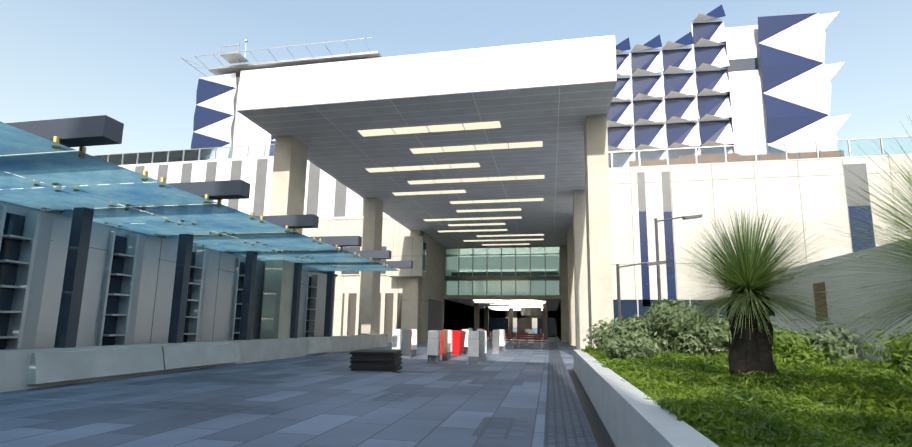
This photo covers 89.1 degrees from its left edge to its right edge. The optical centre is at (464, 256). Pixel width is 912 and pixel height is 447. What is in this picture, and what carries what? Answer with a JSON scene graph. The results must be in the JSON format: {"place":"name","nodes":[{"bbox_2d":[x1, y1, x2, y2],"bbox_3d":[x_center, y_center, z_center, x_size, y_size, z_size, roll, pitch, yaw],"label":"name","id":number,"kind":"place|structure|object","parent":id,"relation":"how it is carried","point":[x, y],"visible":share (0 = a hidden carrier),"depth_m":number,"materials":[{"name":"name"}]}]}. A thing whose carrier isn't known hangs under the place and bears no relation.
{"place":"outdoors","nodes":[
{"label":"outdoors","id":0,"kind":"place"},
{"bbox_2d":[0,328,686,446],"bbox_3d":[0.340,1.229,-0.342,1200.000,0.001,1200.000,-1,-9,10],"label":"paved ground","id":1,"kind":"structure","parent":0,"point":[448,406],"depth_m":7.19,"materials":[{"name":"stone"}]},
{"bbox_2d":[0,201,337,349],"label":"wall panels","id":2,"kind":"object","parent":1,"relation":"on","point":[127,296],"depth_m":11.74,"materials":[{"name":"silver metal"}]},
{"bbox_2d":[0,334,387,391],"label":"low wall","id":3,"kind":"structure","parent":1,"relation":"on","point":[24,369],"depth_m":10.91,"materials":[{"name":"concrete"}]},
{"bbox_2d":[6,115,412,347],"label":"canopy support beams","id":4,"kind":"structure","parent":1,"relation":"on","point":[89,131],"depth_m":9.68,"materials":[{"name":"grey metal"}]},
{"bbox_2d":[0,122,398,271],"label":"glass canopy panes","id":5,"kind":"object","parent":4,"relation":"attached to","point":[71,169],"visible":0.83,"depth_m":9.45,"materials":[{"name":"blue glass"}]},
{"bbox_2d":[33,136,395,271],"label":"canopy brackets","id":6,"kind":"object","parent":4,"relation":"attached to","point":[57,139],"visible":0.5,"depth_m":9.75,"materials":[{"name":"silver metal"}]},
{"bbox_2d":[191,73,274,158],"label":"tower","id":7,"kind":"structure","parent":1,"relation":"on","point":[220,120],"depth_m":71.76,"materials":[{"name":"white painted concrete"},{"name":"blue painted panels"}]},
{"bbox_2d":[181,37,381,76],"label":"helipad","id":8,"kind":"object","parent":7,"relation":"on","point":[233,57],"visible":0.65,"depth_m":70.13,"materials":[{"name":"silver metal"}]},
{"bbox_2d":[0,144,483,341],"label":"block","id":9,"kind":"structure","parent":1,"relation":"on","point":[335,206],"depth_m":38.16,"materials":[{"name":"white"}]},
{"bbox_2d":[129,342,614,446],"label":"paving tiles","id":10,"kind":"object","parent":1,"relation":"on","point":[566,424],"visible":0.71,"depth_m":6.93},
{"bbox_2d":[349,350,402,372],"bbox_3d":[-2.390,2.935,13.102,1.662,0.520,1.290,-1,-9,10],"label":"bench","id":11,"kind":"object","parent":1,"relation":"on","point":[375,360],"visible":0.96,"depth_m":12.72,"materials":[{"name":"black wood"}]},
{"bbox_2d":[392,329,400,350],"bbox_3d":[-2.844,3.561,19.326,0.400,1.100,0.170,-2,-9,16],"label":"trash bin","id":12,"kind":"object","parent":1,"relation":"on","point":[396,340],"visible":0.69,"depth_m":19.28,"materials":[{"name":"silver metal"}]},
{"bbox_2d":[401,329,411,357],"bbox_3d":[-2.255,3.388,18.113,0.400,1.100,0.170,-1,-9,10],"label":"trash bin","id":13,"kind":"object","parent":1,"relation":"on","point":[407,335],"visible":0.98,"depth_m":18.06,"materials":[{"name":"silver metal"}]},
{"bbox_2d":[411,329,417,355],"bbox_3d":[-2.155,3.551,19.201,0.400,1.100,0.170,0,-9,5],"label":"trash bin","id":14,"kind":"object","parent":1,"relation":"on","point":[414,343],"visible":0.75,"depth_m":19.13,"materials":[{"name":"silver metal"}]},
{"bbox_2d":[426,330,438,363],"bbox_3d":[-1.077,3.042,15.685,0.400,1.100,0.170,-2,-9,16],"label":"wrapped bollard","id":15,"kind":"object","parent":1,"relation":"on","point":[432,344],"visible":1,"depth_m":15.63,"materials":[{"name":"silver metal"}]},
{"bbox_2d":[260,115,613,349],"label":"canopy columns","id":16,"kind":"structure","parent":1,"relation":"on","point":[590,280],"depth_m":17.78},
{"bbox_2d":[237,35,616,247],"bbox_3d":[0.919,-3.747,28.988,12.596,1.500,28.804,-1,-9,10],"label":"canopy","id":17,"kind":"object","parent":16,"relation":"on","point":[551,95],"visible":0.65,"depth_m":16.55,"materials":[{"name":"white metal"}]},
{"bbox_2d":[358,121,544,245],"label":"ceiling lights","id":18,"kind":"object","parent":17,"relation":"attached to","point":[436,128],"visible":1,"depth_m":21.64},
{"bbox_2d":[438,330,440,361],"bbox_3d":[-1.031,3.161,16.481,0.400,1.100,0.170,-1,-9,10],"label":"wrapped bollard","id":19,"kind":"object","parent":1,"relation":"on","point":[439,331],"visible":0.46,"depth_m":16.40,"materials":[{"name":"silver metal"}]},
{"bbox_2d":[440,330,442,354],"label":"trash bin","id":20,"kind":"object","parent":1,"relation":"on","point":[441,340],"visible":0.15,"depth_m":20.19,"materials":[{"name":"red plastic"}]},
{"bbox_2d":[441,330,447,360],"bbox_3d":[-0.727,3.246,17.029,0.240,1.100,0.120,0,-9,5],"label":"trash bin","id":21,"kind":"object","parent":1,"relation":"on","point":[444,345],"visible":1,"depth_m":17.00,"materials":[{"name":"brown metal"}]},
{"bbox_2d":[447,330,452,358],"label":"trash bin","id":22,"kind":"object","parent":1,"relation":"on","point":[449,347],"visible":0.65,"depth_m":17.83,"materials":[{"name":"silver metal"}]},
{"bbox_2d":[452,330,465,354],"bbox_3d":[-0.347,3.823,20.706,0.620,1.053,0.830,-2,-9,19],"label":"trash bin","id":23,"kind":"object","parent":1,"relation":"on","point":[458,342],"visible":0.94,"depth_m":20.38,"materials":[{"name":"red plastic"}]},
{"bbox_2d":[462,329,468,352],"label":"trash bin","id":24,"kind":"object","parent":1,"relation":"on","point":[466,341],"visible":0.4,"depth_m":22.15,"materials":[{"name":"silver metal"}]},
{"bbox_2d":[467,331,478,364],"bbox_3d":[0.282,3.008,15.336,0.400,1.100,0.170,0,-9,5],"label":"trash bin","id":25,"kind":"object","parent":1,"relation":"on","point":[473,346],"visible":1,"depth_m":15.28,"materials":[{"name":"silver metal"}]},
{"bbox_2d":[478,331,485,361],"bbox_3d":[0.552,3.228,16.795,0.400,1.100,0.170,-2,-9,16],"label":"trash bin","id":26,"kind":"object","parent":1,"relation":"on","point":[481,345],"visible":0.71,"depth_m":16.73,"materials":[{"name":"silver metal"}]},
{"bbox_2d":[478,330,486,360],"bbox_3d":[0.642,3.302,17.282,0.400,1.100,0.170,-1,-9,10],"label":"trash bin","id":27,"kind":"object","parent":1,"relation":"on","point":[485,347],"visible":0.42,"depth_m":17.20,"materials":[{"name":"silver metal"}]},
{"bbox_2d":[492,330,499,353],"bbox_3d":[1.469,3.980,21.756,0.400,1.100,0.170,0,-9,5],"label":"trash bin","id":28,"kind":"object","parent":1,"relation":"on","point":[495,333],"visible":1,"depth_m":21.71,"materials":[{"name":"silver metal"}]},
{"bbox_2d":[499,330,503,351],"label":"trash bin","id":29,"kind":"object","parent":1,"relation":"on","point":[501,340],"visible":0.67,"depth_m":23.52,"materials":[{"name":"silver metal"}]},
{"bbox_2d":[444,246,560,340],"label":"entrance bridge","id":30,"kind":"structure","parent":1,"relation":"on","point":[501,291],"depth_m":43.08,"materials":[{"name":"teal glass"}]},
{"bbox_2d":[499,329,505,349],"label":"trash bin","id":31,"kind":"object","parent":1,"relation":"on","point":[504,339],"visible":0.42,"depth_m":25.39,"materials":[{"name":"silver metal"}]},
{"bbox_2d":[489,333,520,348],"bbox_3d":[2.356,4.899,27.134,1.800,0.890,0.535,2,-9,-7],"label":"bench","id":32,"kind":"object","parent":1,"relation":"on","point":[510,335],"visible":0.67,"depth_m":27.30,"materials":[{"name":"red"}]},
{"bbox_2d":[458,245,568,341],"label":"wall","id":33,"kind":"structure","parent":1,"relation":"on","point":[563,284],"depth_m":41.14,"materials":[{"name":"concrete"}]},
{"bbox_2d":[508,332,527,344],"bbox_3d":[3.925,5.686,32.279,1.800,0.890,0.535,-1,-9,10],"label":"bench","id":34,"kind":"object","parent":1,"relation":"on","point":[519,333],"visible":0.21,"depth_m":32.52,"materials":[{"name":"red"}]},
{"bbox_2d":[514,333,544,349],"bbox_3d":[3.638,4.791,26.297,1.800,0.890,0.535,-3,-9,22],"label":"bench","id":35,"kind":"object","parent":1,"relation":"on","point":[541,337],"visible":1,"depth_m":26.41,"materials":[{"name":"red"}]},
{"bbox_2d":[528,329,533,346],"bbox_3d":[4.169,5.125,29.206,0.400,1.100,0.170,-2,-9,16],"label":"wrapped bollard","id":36,"kind":"object","parent":1,"relation":"on","point":[530,331],"visible":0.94,"depth_m":29.16,"materials":[{"name":"metal"}]},
{"bbox_2d":[616,260,665,321],"bbox_3d":[6.479,1.998,16.914,1.778,3.724,0.260,-1,-9,10],"label":"street light","id":37,"kind":"object","parent":1,"relation":"on","point":[618,283],"visible":0.6,"depth_m":17.11,"materials":[{"name":"grey metal"}]},
{"bbox_2d":[654,214,702,350],"bbox_3d":[8.289,1.169,17.733,1.778,5.652,0.260,-1,-9,10],"label":"street light","id":38,"kind":"object","parent":1,"relation":"on","point":[657,246],"visible":0.67,"depth_m":18.00,"materials":[{"name":"grey metal"}]},
{"bbox_2d":[574,350,897,446],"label":"planter wall","id":39,"kind":"structure","parent":1,"relation":"on","point":[629,415],"depth_m":4.38,"materials":[{"name":"concrete"}]},
{"bbox_2d":[583,314,668,353],"bbox_3d":[4.218,2.144,12.365,2.118,1.252,1.930,-1,-9,10],"label":"shrub","id":40,"kind":"object","parent":39,"relation":"on","point":[628,327],"visible":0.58,"depth_m":11.86,"materials":[{"name":"green plant"}]},
{"bbox_2d":[636,298,730,355],"bbox_3d":[5.553,1.884,11.902,2.295,1.661,1.986,-1,-9,10],"label":"shrub","id":41,"kind":"object","parent":39,"relation":"on","point":[682,342],"visible":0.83,"depth_m":11.44,"materials":[{"name":"green plant"}]},
{"bbox_2d":[581,345,911,446],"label":"planter groundcover","id":42,"kind":"object","parent":39,"relation":"on","point":[850,403],"visible":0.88,"depth_m":4.52,"materials":[{"name":"green plant"}]},
{"bbox_2d":[600,335,661,359],"bbox_3d":[3.704,2.118,10.436,1.296,0.728,1.564,-1,-9,10],"label":"shrub","id":43,"kind":"object","parent":42,"relation":"on","point":[622,347],"visible":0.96,"depth_m":10.05,"materials":[{"name":"green plant"}]},
{"bbox_2d":[727,329,841,365],"bbox_3d":[6.035,1.820,8.866,1.738,0.916,1.587,-1,-9,10],"label":"shrub","id":44,"kind":"object","parent":42,"relation":"on","point":[780,349],"visible":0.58,"depth_m":8.55,"materials":[{"name":"green plant"}]},
{"bbox_2d":[782,322,864,361],"bbox_3d":[8.098,2.021,10.581,1.522,1.078,2.130,-1,-9,10],"label":"shrub","id":45,"kind":"object","parent":42,"relation":"on","point":[838,348],"visible":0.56,"depth_m":10.02,"materials":[{"name":"green plant"}]},
{"bbox_2d":[765,121,911,368],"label":"grass tree","id":46,"kind":"object","parent":42,"relation":"on","point":[904,227],"visible":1,"depth_m":4.41,"materials":[{"name":"green plant"}]},
{"bbox_2d":[708,316,786,352],"bbox_3d":[7.229,2.126,11.922,1.981,1.239,1.618,-2,-9,19],"label":"shrub","id":47,"kind":"object","parent":39,"relation":"on","point":[728,343],"visible":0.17,"depth_m":11.63,"materials":[{"name":"green plant"}]},
{"bbox_2d":[642,199,876,385],"bbox_3d":[3.869,0.511,6.322,2.742,2.576,2.739,-1,-9,10],"label":"grass tree","id":48,"kind":"object","parent":39,"relation":"on","point":[745,278],"visible":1,"depth_m":6.03,"materials":[{"name":"green plant"}]},
{"bbox_2d":[858,327,911,375],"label":"shrub","id":49,"kind":"object","parent":39,"relation":"in","point":[894,361],"visible":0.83,"depth_m":7.24,"materials":[{"name":"green plant"}]},
{"bbox_2d":[767,238,911,364],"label":"side wall","id":50,"kind":"structure","parent":1,"relation":"on","point":[852,277],"depth_m":10.33,"materials":[{"name":"concrete"}]},
{"bbox_2d":[0,0,911,327],"label":"sky","id":51,"kind":"structure","parent":0,"point":[120,60],"materials":[{"name":"blue"}]},
{"bbox_2d":[608,136,911,350],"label":"building","id":52,"kind":"structure","parent":0,"point":[644,193],"depth_m":28.25,"materials":[{"name":"white concrete"}]},
{"bbox_2d":[607,4,850,167],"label":"tower","id":53,"kind":"structure","parent":52,"relation":"on","point":[766,79],"depth_m":58.63,"materials":[{"name":"white painted concrete"},{"name":"blue painted metal"},{"name":"glass"}]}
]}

